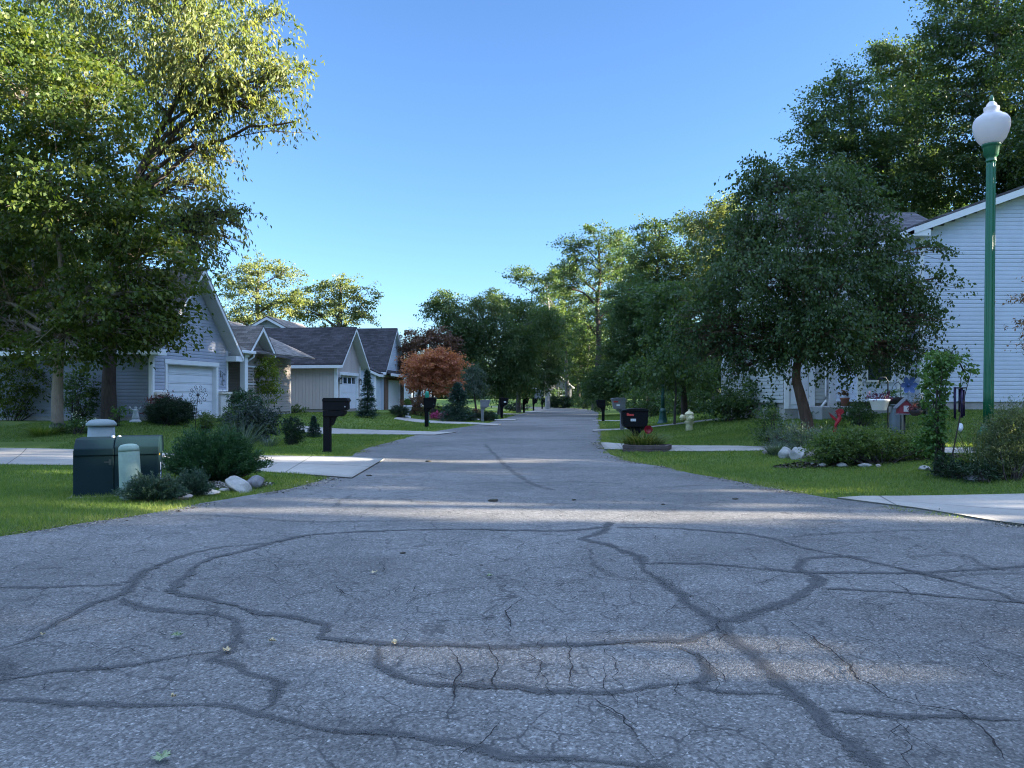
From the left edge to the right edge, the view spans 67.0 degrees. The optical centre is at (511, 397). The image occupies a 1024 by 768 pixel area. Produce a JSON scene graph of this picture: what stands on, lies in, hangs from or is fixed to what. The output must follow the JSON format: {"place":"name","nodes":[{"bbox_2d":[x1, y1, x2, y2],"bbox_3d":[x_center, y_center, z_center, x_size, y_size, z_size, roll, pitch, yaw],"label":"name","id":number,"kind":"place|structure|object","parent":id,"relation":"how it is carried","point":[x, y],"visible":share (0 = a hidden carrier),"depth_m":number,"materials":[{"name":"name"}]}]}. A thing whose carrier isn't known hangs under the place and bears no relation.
{"place":"outdoors","nodes":[
{"label":"outdoors","id":0,"kind":"place"},
{"bbox_2d":[13,421,69,436],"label":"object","id":1,"kind":"object","parent":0,"point":[41,431],"depth_m":22.11,"materials":[{"name":"plant"}]},
{"bbox_2d":[0,448,383,478],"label":"driveway","id":2,"kind":"structure","parent":0,"point":[349,467],"depth_m":16.38,"materials":[{"name":"concrete"}]},
{"bbox_2d":[296,425,455,434],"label":"driveway","id":3,"kind":"structure","parent":0,"point":[360,431],"depth_m":29.84,"materials":[{"name":"concrete"}]},
{"bbox_2d":[394,417,500,425],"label":"driveway","id":4,"kind":"structure","parent":0,"point":[434,421],"depth_m":41.63,"materials":[{"name":"concrete"}]},
{"bbox_2d":[0,406,1023,767],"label":"road","id":5,"kind":"structure","parent":0,"point":[518,466],"depth_m":4.75,"materials":[{"name":"asphalt"}]},
{"bbox_2d":[0,521,1023,767],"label":"crack sealer","id":6,"kind":"object","parent":5,"relation":"on","point":[820,717],"visible":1,"depth_m":4.11,"materials":[{"name":"asphalt"}]},
{"bbox_2d":[2,467,1023,767],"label":"road crack","id":7,"kind":"object","parent":5,"relation":"on","point":[606,653],"visible":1,"depth_m":4.10,"materials":[{"name":"black"}]},
{"bbox_2d":[3,441,1023,536],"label":"road edge litter","id":8,"kind":"object","parent":5,"relation":"on","point":[1022,526],"visible":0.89,"depth_m":11.56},
{"bbox_2d":[0,399,1023,535],"bbox_3d":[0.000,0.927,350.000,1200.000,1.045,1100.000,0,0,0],"label":"ground","id":9,"kind":"structure","parent":0,"point":[47,444],"depth_m":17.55,"materials":[{"name":"plant"}]},
{"bbox_2d":[0,351,50,420],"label":"shrub","id":10,"kind":"object","parent":9,"relation":"on","point":[5,368],"visible":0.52,"depth_m":28.63,"materials":[{"name":"green plant"}]},
{"bbox_2d":[0,141,109,272],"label":"tree","id":11,"kind":"object","parent":9,"relation":"on","point":[69,219],"depth_m":46.84,"materials":[{"name":"green plant"}]},
{"bbox_2d":[49,411,96,434],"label":"shrub","id":12,"kind":"object","parent":9,"relation":"on","point":[73,426],"visible":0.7,"depth_m":22.65,"materials":[{"name":"green plant"}]},
{"bbox_2d":[49,369,101,420],"bbox_3d":[-15.621,-0.062,27.778,1.946,1.994,1.888,0,0,0],"label":"shrub","id":13,"kind":"object","parent":9,"relation":"on","point":[78,407],"visible":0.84,"depth_m":27.70,"materials":[{"name":"green plant"}]},
{"bbox_2d":[86,419,116,436],"bbox_3d":[-7.060,0.975,13.300,0.480,1.200,0.480,0,0,0],"label":"cable pedestal","id":14,"kind":"object","parent":9,"relation":"on","point":[101,427],"visible":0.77,"depth_m":13.13,"materials":[{"name":"grey plastic"}]},
{"bbox_2d":[0,0,226,432],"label":"tree","id":15,"kind":"object","parent":9,"relation":"on","point":[23,196],"visible":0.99,"depth_m":22.22,"materials":[{"name":"green plant"}]},
{"bbox_2d":[68,435,163,497],"bbox_3d":[-5.650,1.066,11.152,1.210,1.050,0.920,0,0,-20],"label":"transformer box","id":16,"kind":"object","parent":9,"relation":"on","point":[95,466],"visible":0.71,"depth_m":10.75,"materials":[{"name":"metal"}]},
{"bbox_2d":[73,451,113,496],"bbox_3d":[-5.802,1.113,10.734,0.502,0.764,0.080,0,0,-20],"label":"door","id":17,"kind":"structure","parent":16,"relation":"in","point":[91,476],"depth_m":10.69,"materials":[{"name":"metal"}]},
{"bbox_2d":[115,454,158,494],"bbox_3d":[-5.293,1.113,10.920,0.562,0.764,0.080,0,0,-20],"label":"door","id":18,"kind":"structure","parent":16,"relation":"in","point":[148,462],"depth_m":10.93,"materials":[{"name":"metal"}]},
{"bbox_2d":[109,405,132,425],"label":"shrub","id":19,"kind":"object","parent":9,"relation":"on","point":[119,415],"visible":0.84,"depth_m":24.58,"materials":[{"name":"green plant"}]},
{"bbox_2d":[118,444,140,499],"bbox_3d":[-5.151,1.101,10.434,0.290,0.950,0.232,-4,-3,0],"label":"cable pedestal","id":20,"kind":"object","parent":9,"relation":"on","point":[129,459],"visible":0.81,"depth_m":10.35,"materials":[{"name":"green plastic"}]},
{"bbox_2d":[112,469,192,501],"bbox_3d":[-4.750,1.188,10.271,1.066,0.495,0.642,0,0,0],"label":"juniper","id":21,"kind":"object","parent":9,"relation":"on","point":[140,487],"visible":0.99,"depth_m":10.13,"materials":[{"name":"green plant"}]},
{"bbox_2d":[0,267,314,420],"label":"house","id":22,"kind":"structure","parent":9,"relation":"on","point":[229,365],"depth_m":30.78,"materials":[{"name":"grey"}]},
{"bbox_2d":[168,365,211,415],"bbox_3d":[-12.691,-0.170,30.333,0.072,2.100,3.040,0,0,13],"label":"garage door","id":23,"kind":"structure","parent":22,"relation":"in","point":[181,379],"depth_m":30.53,"materials":[{"name":"paint"}]},
{"bbox_2d":[0,0,324,420],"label":"tree","id":24,"kind":"object","parent":9,"relation":"on","point":[188,73],"visible":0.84,"depth_m":27.18,"materials":[{"name":"green plant"}]},
{"bbox_2d":[141,393,201,425],"bbox_3d":[-11.392,0.433,25.917,2.000,1.128,1.542,0,0,0],"label":"shrub","id":25,"kind":"object","parent":9,"relation":"on","point":[165,412],"visible":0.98,"depth_m":25.64,"materials":[{"name":"green plant"}]},
{"bbox_2d":[175,465,215,496],"bbox_3d":[-4.426,1.187,10.699,0.586,0.497,0.633,0,0,-34],"label":"juniper","id":26,"kind":"object","parent":9,"relation":"on","point":[197,485],"visible":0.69,"depth_m":10.60,"materials":[{"name":"green plant"}]},
{"bbox_2d":[194,410,218,431],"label":"shrub","id":27,"kind":"object","parent":9,"relation":"on","point":[204,422],"visible":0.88,"depth_m":24.55,"materials":[{"name":"green plant"}]},
{"bbox_2d":[162,420,273,480],"bbox_3d":[-4.941,0.903,12.713,2.057,1.102,1.312,0,0,0],"label":"juniper","id":28,"kind":"object","parent":9,"relation":"on","point":[221,458],"visible":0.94,"depth_m":12.46,"materials":[{"name":"green plant"}]},
{"bbox_2d":[225,476,251,492],"bbox_3d":[-3.975,1.312,11.322,0.438,0.196,0.380,35,7,10],"label":"rock","id":29,"kind":"object","parent":9,"relation":"on","point":[236,483],"visible":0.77,"depth_m":11.24,"materials":[{"name":"stone"}]},
{"bbox_2d":[208,415,272,449],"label":"flower stalks","id":30,"kind":"object","parent":9,"relation":"on","point":[252,440],"visible":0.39,"depth_m":19.88,"materials":[{"name":"green plant"}]},
{"bbox_2d":[221,387,272,418],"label":"shrub","id":31,"kind":"object","parent":9,"relation":"on","point":[238,397],"visible":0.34,"depth_m":30.26,"materials":[{"name":"green plant"}]},
{"bbox_2d":[221,398,289,440],"bbox_3d":[-7.829,0.709,23.431,2.169,1.401,1.818,0,0,0],"label":"shrub","id":32,"kind":"object","parent":9,"relation":"on","point":[255,415],"visible":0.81,"depth_m":23.14,"materials":[{"name":"green plant"}]},
{"bbox_2d":[247,475,264,488],"bbox_3d":[-3.896,1.306,11.705,0.275,0.250,0.335,0,0,0],"label":"rock","id":33,"kind":"object","parent":9,"relation":"on","point":[257,481],"visible":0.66,"depth_m":11.60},
{"bbox_2d":[212,249,313,325],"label":"tree","id":34,"kind":"object","parent":9,"relation":"on","point":[250,284],"visible":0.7,"depth_m":81.60,"materials":[{"name":"green plant"}]},
{"bbox_2d":[251,355,287,414],"bbox_3d":[-11.335,-0.435,35.514,2.035,3.033,1.421,0,0,0],"label":"tree","id":35,"kind":"object","parent":9,"relation":"on","point":[267,387],"visible":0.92,"depth_m":35.41,"materials":[{"name":"green plant"}]},
{"bbox_2d":[278,416,308,444],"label":"shrub","id":36,"kind":"object","parent":9,"relation":"on","point":[291,429],"visible":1,"depth_m":22.16,"materials":[{"name":"green plant"}]},
{"bbox_2d":[304,415,321,436],"bbox_3d":[-6.779,1.085,26.380,0.677,0.977,0.650,0,0,0],"label":"spruce","id":37,"kind":"object","parent":9,"relation":"on","point":[314,426],"visible":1,"depth_m":26.34,"materials":[{"name":"green plant"}]},
{"bbox_2d":[265,327,369,411],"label":"house","id":38,"kind":"structure","parent":9,"relation":"on","point":[337,365],"depth_m":44.76,"materials":[{"name":"paint"}]},
{"bbox_2d":[341,376,354,407],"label":"garage door","id":39,"kind":"structure","parent":38,"relation":"in","point":[348,382],"depth_m":46.36,"materials":[{"name":"paint"}]},
{"bbox_2d":[250,316,408,409],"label":"house","id":40,"kind":"structure","parent":9,"relation":"on","point":[380,349],"depth_m":55.29,"materials":[{"name":"grey"}]},
{"bbox_2d":[388,381,398,408],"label":"garage door","id":41,"kind":"structure","parent":40,"relation":"in","point":[393,386],"depth_m":56.62,"materials":[{"name":"paint"}]},
{"bbox_2d":[280,273,383,327],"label":"tree","id":42,"kind":"object","parent":9,"relation":"on","point":[355,315],"visible":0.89,"depth_m":85.59,"materials":[{"name":"green plant"}]},
{"bbox_2d":[322,398,350,452],"bbox_3d":[-4.362,0.820,19.211,0.663,1.610,0.310,0,0,4],"label":"mailbox","id":43,"kind":"object","parent":9,"relation":"on","point":[333,408],"visible":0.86,"depth_m":19.12,"materials":[{"name":"black plastic"}]},
{"bbox_2d":[354,368,380,417],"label":"spruce","id":44,"kind":"object","parent":9,"relation":"on","point":[364,411],"visible":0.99,"depth_m":40.89,"materials":[{"name":"green plant"}]},
{"bbox_2d":[389,405,411,417],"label":"shrub","id":45,"kind":"object","parent":9,"relation":"on","point":[397,409],"visible":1,"depth_m":45.15,"materials":[{"name":"green plant"}]},
{"bbox_2d":[399,393,438,415],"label":"shrub","id":46,"kind":"object","parent":9,"relation":"on","point":[416,403],"visible":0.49,"depth_m":50.28,"materials":[{"name":"green plant"}]},
{"bbox_2d":[423,397,436,426],"bbox_3d":[-3.760,0.822,35.607,0.618,1.617,0.316,0,0,3],"label":"mailbox","id":47,"kind":"object","parent":9,"relation":"on","point":[429,403],"visible":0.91,"depth_m":35.48,"materials":[{"name":"black plastic"}]},
{"bbox_2d":[395,325,465,407],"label":"tree","id":48,"kind":"object","parent":9,"relation":"on","point":[415,342],"visible":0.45,"depth_m":57.55,"materials":[{"name":"red plant"}]},
{"bbox_2d":[394,344,474,417],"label":"tree","id":49,"kind":"object","parent":9,"relation":"on","point":[422,369],"visible":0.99,"depth_m":48.54,"materials":[{"name":"red plant"}]},
{"bbox_2d":[438,382,476,421],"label":"spruce","id":50,"kind":"object","parent":9,"relation":"on","point":[457,395],"visible":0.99,"depth_m":43.75,"materials":[{"name":"green plant"}]},
{"bbox_2d":[446,362,494,408],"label":"tree","id":51,"kind":"object","parent":9,"relation":"on","point":[475,388],"visible":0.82,"depth_m":53.81,"materials":[{"name":"green plant"}]},
{"bbox_2d":[413,287,567,414],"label":"tree","id":52,"kind":"object","parent":9,"relation":"on","point":[512,347],"visible":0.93,"depth_m":59.33,"materials":[{"name":"green plant"}]},
{"bbox_2d":[484,291,574,412],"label":"tree","id":53,"kind":"object","parent":9,"relation":"on","point":[555,366],"visible":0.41,"depth_m":67.49,"materials":[{"name":"green plant"}]},
{"bbox_2d":[495,264,578,408],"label":"tree","id":54,"kind":"object","parent":9,"relation":"on","point":[518,274],"visible":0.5,"depth_m":91.80,"materials":[{"name":"green plant"}]},
{"bbox_2d":[534,378,574,398],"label":"house","id":55,"kind":"structure","parent":9,"relation":"on","point":[561,385],"depth_m":136.51,"materials":[{"name":"beige"}]},
{"bbox_2d":[550,395,573,407],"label":"hedge","id":56,"kind":"object","parent":9,"relation":"on","point":[554,400],"visible":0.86,"depth_m":97.30,"materials":[{"name":"green plant"}]},
{"bbox_2d":[534,259,599,397],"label":"tree","id":57,"kind":"object","parent":9,"relation":"on","point":[569,307],"visible":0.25,"depth_m":103.67,"materials":[{"name":"green plant"}]},
{"bbox_2d":[535,308,611,399],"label":"tree","id":58,"kind":"object","parent":9,"relation":"on","point":[572,354],"visible":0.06,"depth_m":117.46,"materials":[{"name":"green plant"}]},
{"bbox_2d":[434,317,720,398],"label":"woods","id":59,"kind":"object","parent":9,"relation":"on","point":[445,397],"depth_m":155.70,"materials":[{"name":"green plant"}]},
{"bbox_2d":[566,393,591,408],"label":"shrub","id":60,"kind":"object","parent":9,"relation":"on","point":[578,404],"visible":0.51,"depth_m":92.52,"materials":[{"name":"green plant"}]},
{"bbox_2d":[562,324,613,407],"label":"tree","id":61,"kind":"object","parent":9,"relation":"on","point":[586,344],"visible":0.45,"depth_m":95.24,"materials":[{"name":"green plant"}]},
{"bbox_2d":[546,219,632,409],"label":"tree","id":62,"kind":"object","parent":9,"relation":"on","point":[575,259],"visible":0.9,"depth_m":83.73,"materials":[{"name":"green plant"}]},
{"bbox_2d":[611,398,625,429],"bbox_3d":[4.448,0.815,32.400,0.606,1.585,0.310,0,0,-2],"label":"mailbox","id":63,"kind":"object","parent":9,"relation":"on","point":[618,404],"visible":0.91,"depth_m":32.26,"materials":[{"name":"grey plastic"}]},
{"bbox_2d":[584,234,659,400],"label":"tree","id":64,"kind":"object","parent":9,"relation":"on","point":[608,284],"visible":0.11,"depth_m":97.71,"materials":[{"name":"green plant"}]},
{"bbox_2d":[571,273,674,408],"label":"tree","id":65,"kind":"object","parent":9,"relation":"on","point":[621,351],"visible":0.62,"depth_m":55.45,"materials":[{"name":"green plant"}]},
{"bbox_2d":[620,408,648,435],"bbox_3d":[3.191,0.943,20.177,0.692,1.314,0.342,0,0,-2],"label":"mailbox","id":66,"kind":"object","parent":9,"relation":"on","point":[635,419],"visible":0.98,"depth_m":20.03,"materials":[{"name":"black plastic"}]},
{"bbox_2d":[616,386,673,416],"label":"shrub","id":67,"kind":"object","parent":9,"relation":"on","point":[651,407],"visible":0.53,"depth_m":46.48,"materials":[{"name":"green plant"}]},
{"bbox_2d":[623,443,671,451],"bbox_3d":[3.405,1.307,19.455,1.111,0.235,0.710,0,0,20],"label":"planter box","id":68,"kind":"object","parent":9,"relation":"on","point":[649,448],"visible":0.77,"depth_m":19.15,"materials":[{"name":"stone"}]},
{"bbox_2d":[609,428,674,446],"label":"ornamental grass","id":69,"kind":"object","parent":68,"relation":"in","point":[648,439],"depth_m":19.61,"materials":[{"name":"green plant"}]},
{"bbox_2d":[606,209,708,400],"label":"tree","id":70,"kind":"object","parent":9,"relation":"on","point":[653,252],"visible":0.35,"depth_m":69.36,"materials":[{"name":"green plant"}]},
{"bbox_2d":[600,276,723,414],"bbox_3d":[6.865,-1.627,32.817,4.936,6.032,9.190,0,0,27],"label":"tree","id":71,"kind":"object","parent":9,"relation":"on","point":[648,369],"visible":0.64,"depth_m":30.12,"materials":[{"name":"green plant"}]},
{"bbox_2d":[657,323,668,423],"bbox_3d":[6.919,-1.116,35.464,0.540,5.230,0.540,0,0,-11],"label":"lamp post","id":72,"kind":"object","parent":9,"relation":"on","point":[662,417],"visible":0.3,"depth_m":35.38,"materials":[{"name":"metal"}]},
{"bbox_2d":[641,358,705,423],"bbox_3d":[6.923,-0.441,33.049,3.190,3.613,2.244,0,0,0],"label":"tree","id":73,"kind":"object","parent":9,"relation":"on","point":[671,385],"visible":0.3,"depth_m":32.93,"materials":[{"name":"green plant"}]},
{"bbox_2d":[650,383,715,414],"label":"shrub","id":74,"kind":"object","parent":9,"relation":"on","point":[690,404],"visible":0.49,"depth_m":42.61,"materials":[{"name":"green plant"}]},
{"bbox_2d":[679,409,693,430],"bbox_3d":[6.110,0.900,26.991,0.515,0.945,0.440,0,0,0],"label":"fire hydrant","id":75,"kind":"object","parent":9,"relation":"on","point":[688,416],"visible":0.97,"depth_m":26.93,"materials":[{"name":"metal"}]},
{"bbox_2d":[665,190,755,399],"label":"tree","id":76,"kind":"object","parent":9,"relation":"on","point":[716,212],"visible":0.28,"depth_m":65.62,"materials":[{"name":"green plant"}]},
{"bbox_2d":[693,385,753,421],"bbox_3d":[8.268,0.269,30.290,2.515,1.476,3.216,0,0,0],"label":"shrub","id":77,"kind":"object","parent":9,"relation":"on","point":[716,405],"visible":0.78,"depth_m":29.78,"materials":[{"name":"green plant"}]},
{"bbox_2d":[718,374,783,418],"bbox_3d":[9.540,-0.059,29.603,2.568,1.880,3.353,0,0,38],"label":"shrub","id":78,"kind":"object","parent":9,"relation":"on","point":[748,404],"visible":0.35,"depth_m":29.25,"materials":[{"name":"green plant"}]},
{"bbox_2d":[751,386,783,418],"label":"shrub","id":79,"kind":"object","parent":9,"relation":"on","point":[766,404],"visible":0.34,"depth_m":27.08,"materials":[{"name":"green plant"}]},
{"bbox_2d":[745,404,791,445],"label":"perennial","id":80,"kind":"object","parent":9,"relation":"on","point":[770,420],"visible":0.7,"depth_m":18.02,"materials":[{"name":"green plant"}]},
{"bbox_2d":[752,418,832,447],"bbox_3d":[6.136,0.823,16.710,1.662,0.786,1.407,0,0,0],"label":"perennial","id":81,"kind":"object","parent":9,"relation":"on","point":[795,431],"visible":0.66,"depth_m":16.67,"materials":[{"name":"green plant"}]},
{"bbox_2d":[789,447,806,459],"bbox_3d":[5.725,1.145,15.463,0.348,0.304,0.330,0,0,41],"label":"rock","id":82,"kind":"object","parent":9,"relation":"on","point":[794,454],"visible":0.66,"depth_m":15.36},
{"bbox_2d":[652,149,981,429],"bbox_3d":[8.381,-2.852,21.415,8.867,8.158,5.530,0,0,0],"label":"tree","id":83,"kind":"object","parent":9,"relation":"on","point":[847,337],"visible":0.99,"depth_m":21.10,"materials":[{"name":"green plant"}]},
{"bbox_2d":[833,397,883,426],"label":"shrub","id":84,"kind":"object","parent":9,"relation":"on","point":[854,411],"visible":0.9,"depth_m":21.12,"materials":[{"name":"green plant"}]},
{"bbox_2d":[770,53,956,218],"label":"tree","id":85,"kind":"object","parent":9,"relation":"on","point":[887,145],"visible":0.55,"depth_m":49.04,"materials":[{"name":"green plant"}]},
{"bbox_2d":[715,185,1023,419],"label":"house","id":86,"kind":"structure","parent":9,"relation":"on","point":[962,229],"depth_m":23.99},
{"bbox_2d":[789,344,808,408],"bbox_3d":[9.710,-0.735,26.230,0.700,2.250,0.060,0,0,0],"label":"door","id":87,"kind":"structure","parent":86,"relation":"in","point":[805,381],"depth_m":26.22,"materials":[{"name":"paint"}]},
{"bbox_2d":[865,339,893,381],"bbox_3d":[11.610,-1.150,24.432,0.880,1.360,0.075,0,0,0],"label":"window","id":88,"kind":"structure","parent":86,"relation":"in","point":[868,374],"depth_m":24.45,"materials":[{"name":"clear glass"}]},
{"bbox_2d":[773,453,966,468],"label":"mulch","id":89,"kind":"object","parent":9,"relation":"on","point":[815,464],"visible":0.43,"depth_m":14.14,"materials":[{"name":"wood"}]},
{"bbox_2d":[798,419,956,464],"bbox_3d":[6.640,0.824,14.165,2.851,0.872,1.448,0,0,0],"label":"shrub","id":90,"kind":"object","parent":9,"relation":"on","point":[856,443],"visible":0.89,"depth_m":13.91,"materials":[{"name":"green plant"}]},
{"bbox_2d":[869,377,889,447],"bbox_3d":[7.789,0.478,16.400,0.420,1.826,0.420,0,0,0],"label":"hanging planter","id":91,"kind":"object","parent":9,"relation":"on","point":[880,404],"visible":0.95,"depth_m":16.30,"materials":[{"name":"plastic"}]},
{"bbox_2d":[889,404,903,436],"bbox_3d":[9.139,0.620,18.400,0.320,0.931,0.320,0,0,0],"label":"milk can","id":92,"kind":"object","parent":9,"relation":"on","point":[894,421],"visible":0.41,"depth_m":18.29,"materials":[{"name":"metal"}]},
{"bbox_2d":[893,398,912,441],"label":"bird house","id":93,"kind":"structure","parent":9,"relation":"on","point":[901,405],"depth_m":16.90,"materials":[{"name":"wood"}]},
{"bbox_2d":[901,377,917,392],"bbox_3d":[8.862,0.402,17.278,0.400,1.697,0.076,0,0,0],"label":"flower stake","id":94,"kind":"object","parent":9,"relation":"on","point":[908,385],"visible":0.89,"depth_m":17.27,"materials":[{"name":"blue ceramic"}]},
{"bbox_2d":[850,26,1003,218],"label":"tree","id":95,"kind":"object","parent":9,"relation":"on","point":[882,54],"visible":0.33,"depth_m":52.99,"materials":[{"name":"green plant"}]},
{"bbox_2d":[907,350,979,475],"bbox_3d":[6.724,0.272,12.074,1.046,2.025,0.667,0,0,20],"label":"climbing vine","id":96,"kind":"object","parent":9,"relation":"on","point":[943,368],"visible":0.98,"depth_m":12.03,"materials":[{"name":"green plant"}]},
{"bbox_2d":[954,378,966,431],"bbox_3d":[7.001,0.117,12.080,0.178,0.843,0.178,0,0,45],"label":"wind chime","id":97,"kind":"object","parent":96,"relation":"hanging from","point":[961,405],"visible":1,"depth_m":12.07},
{"bbox_2d":[915,451,977,479],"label":"shrub","id":98,"kind":"object","parent":9,"relation":"on","point":[951,474],"visible":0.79,"depth_m":11.83,"materials":[{"name":"green plant"}]},
{"bbox_2d":[894,0,1023,209],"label":"tree","id":99,"kind":"object","parent":9,"relation":"on","point":[978,26],"visible":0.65,"depth_m":49.52,"materials":[{"name":"green plant"}]},
{"bbox_2d":[950,455,1008,482],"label":"shrub","id":100,"kind":"object","parent":9,"relation":"on","point":[983,471],"visible":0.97,"depth_m":11.40,"materials":[{"name":"green plant"}]},
{"bbox_2d":[940,419,1019,463],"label":"ornamental grass","id":101,"kind":"object","parent":9,"relation":"on","point":[968,455],"depth_m":11.96,"materials":[{"name":"green plant"}]},
{"bbox_2d":[956,392,1023,481],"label":"shrub","id":102,"kind":"object","parent":9,"relation":"on","point":[1011,423],"visible":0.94,"depth_m":11.56,"materials":[{"name":"green plant"}]},
{"bbox_2d":[972,95,1010,465],"bbox_3d":[7.724,-1.725,12.507,0.540,6.335,0.540,1,0,-11],"label":"lamp post","id":103,"kind":"object","parent":9,"relation":"on","point":[991,125],"visible":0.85,"depth_m":12.45,"materials":[{"name":"metal"}]},
{"bbox_2d":[961,0,1023,179],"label":"tree","id":104,"kind":"object","parent":9,"relation":"on","point":[1017,122],"visible":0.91,"depth_m":44.38,"materials":[{"name":"green plant"}]},
{"bbox_2d":[995,261,1023,354],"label":"tree","id":105,"kind":"object","parent":9,"relation":"on","point":[1020,321],"visible":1,"depth_m":15.15,"materials":[{"name":"green plant"}]},
{"bbox_2d":[0,0,1023,395],"label":"sky","id":106,"kind":"structure","parent":0,"point":[459,139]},
{"bbox_2d":[752,441,798,455],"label":"ornamental grass","id":107,"kind":"object","parent":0,"point":[773,449],"depth_m":16.27,"materials":[{"name":"green plant"}]},
{"bbox_2d":[600,442,972,453],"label":"driveway","id":108,"kind":"structure","parent":0,"point":[614,446],"depth_m":18.94,"materials":[{"name":"concrete"}]},
{"bbox_2d":[837,494,1023,526],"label":"driveway","id":109,"kind":"structure","parent":0,"point":[1008,509],"depth_m":9.85,"materials":[{"name":"concrete"}]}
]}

